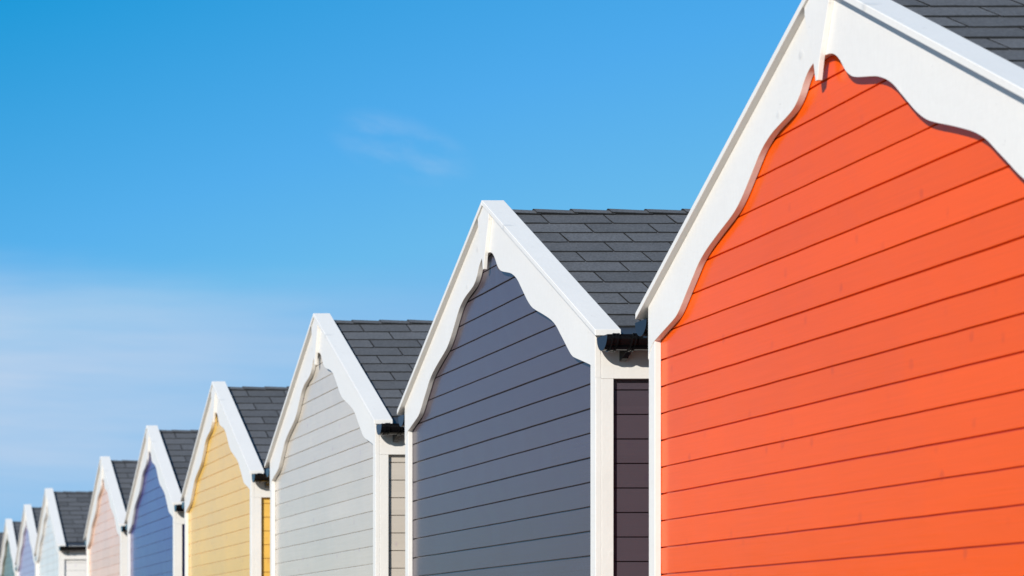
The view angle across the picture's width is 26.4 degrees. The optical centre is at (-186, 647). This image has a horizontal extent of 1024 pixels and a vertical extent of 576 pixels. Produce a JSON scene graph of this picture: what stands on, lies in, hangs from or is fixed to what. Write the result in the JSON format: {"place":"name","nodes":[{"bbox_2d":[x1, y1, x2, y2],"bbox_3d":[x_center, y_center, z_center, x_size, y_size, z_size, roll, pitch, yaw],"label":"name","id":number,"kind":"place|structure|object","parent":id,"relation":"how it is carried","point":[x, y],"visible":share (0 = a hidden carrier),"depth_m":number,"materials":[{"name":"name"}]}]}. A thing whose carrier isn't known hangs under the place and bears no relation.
{"place":"outdoors","nodes":[
{"label":"outdoors","id":0,"kind":"place"},
{"bbox_2d":[0,532,3,553],"bbox_3d":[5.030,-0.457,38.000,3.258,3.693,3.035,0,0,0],"label":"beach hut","id":1,"kind":"object","parent":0,"point":[1,536],"visible":0.01,"depth_m":37.76,"materials":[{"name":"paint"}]},
{"bbox_2d":[0,0,801,531],"label":"sky","id":2,"kind":"structure","parent":0,"point":[184,184],"materials":[{"name":"blue"}]},
{"label":"ground","id":3,"kind":"structure","parent":0,"visible":0},
{"bbox_2d":[0,519,20,575],"bbox_3d":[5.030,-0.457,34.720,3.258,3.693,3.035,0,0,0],"label":"beach hut","id":4,"kind":"object","parent":3,"relation":"on","point":[11,533],"visible":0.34,"depth_m":34.56,"materials":[{"name":"paint"}]},
{"bbox_2d":[15,504,41,575],"bbox_3d":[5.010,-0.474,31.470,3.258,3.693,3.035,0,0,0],"label":"beach hut","id":5,"kind":"object","parent":3,"relation":"on","point":[25,562],"visible":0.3,"depth_m":31.39,"materials":[{"name":"paint"}]},
{"bbox_2d":[34,488,92,575],"bbox_3d":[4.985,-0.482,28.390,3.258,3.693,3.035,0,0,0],"label":"beach hut","id":6,"kind":"object","parent":3,"relation":"on","point":[60,548],"visible":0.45,"depth_m":27.82,"materials":[{"name":"paint"}]},
{"bbox_2d":[83,456,137,575],"bbox_3d":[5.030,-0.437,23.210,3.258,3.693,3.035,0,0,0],"label":"beach hut","id":7,"kind":"object","parent":3,"relation":"on","point":[105,538],"visible":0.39,"depth_m":22.99,"materials":[{"name":"paint"}]},
{"bbox_2d":[124,425,198,575],"bbox_3d":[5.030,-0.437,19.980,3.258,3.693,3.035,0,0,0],"label":"beach hut","id":8,"kind":"object","parent":3,"relation":"on","point":[154,521],"visible":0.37,"depth_m":19.71,"materials":[{"name":"paint"}]},
{"bbox_2d":[180,381,289,575],"bbox_3d":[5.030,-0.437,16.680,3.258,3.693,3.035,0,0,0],"label":"beach hut","id":9,"kind":"object","parent":3,"relation":"on","point":[225,498],"visible":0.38,"depth_m":16.35,"materials":[{"name":"paint"}]},
{"bbox_2d":[264,313,432,575],"bbox_3d":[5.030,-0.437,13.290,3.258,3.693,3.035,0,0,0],"label":"beach hut","id":10,"kind":"object","parent":3,"relation":"on","point":[334,464],"visible":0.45,"depth_m":12.93,"materials":[{"name":"paint"}]},
{"bbox_2d":[397,200,690,575],"bbox_3d":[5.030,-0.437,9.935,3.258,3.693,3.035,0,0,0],"label":"beach hut","id":11,"kind":"object","parent":3,"relation":"on","point":[523,411],"visible":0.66,"depth_m":9.51,"materials":[{"name":"paint"}]},
{"bbox_2d":[635,0,1023,575],"bbox_3d":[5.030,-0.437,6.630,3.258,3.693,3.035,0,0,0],"label":"beach hut","id":12,"kind":"object","parent":3,"relation":"on","point":[830,312],"visible":1,"depth_m":6.47,"materials":[{"name":"paint"}]}
]}

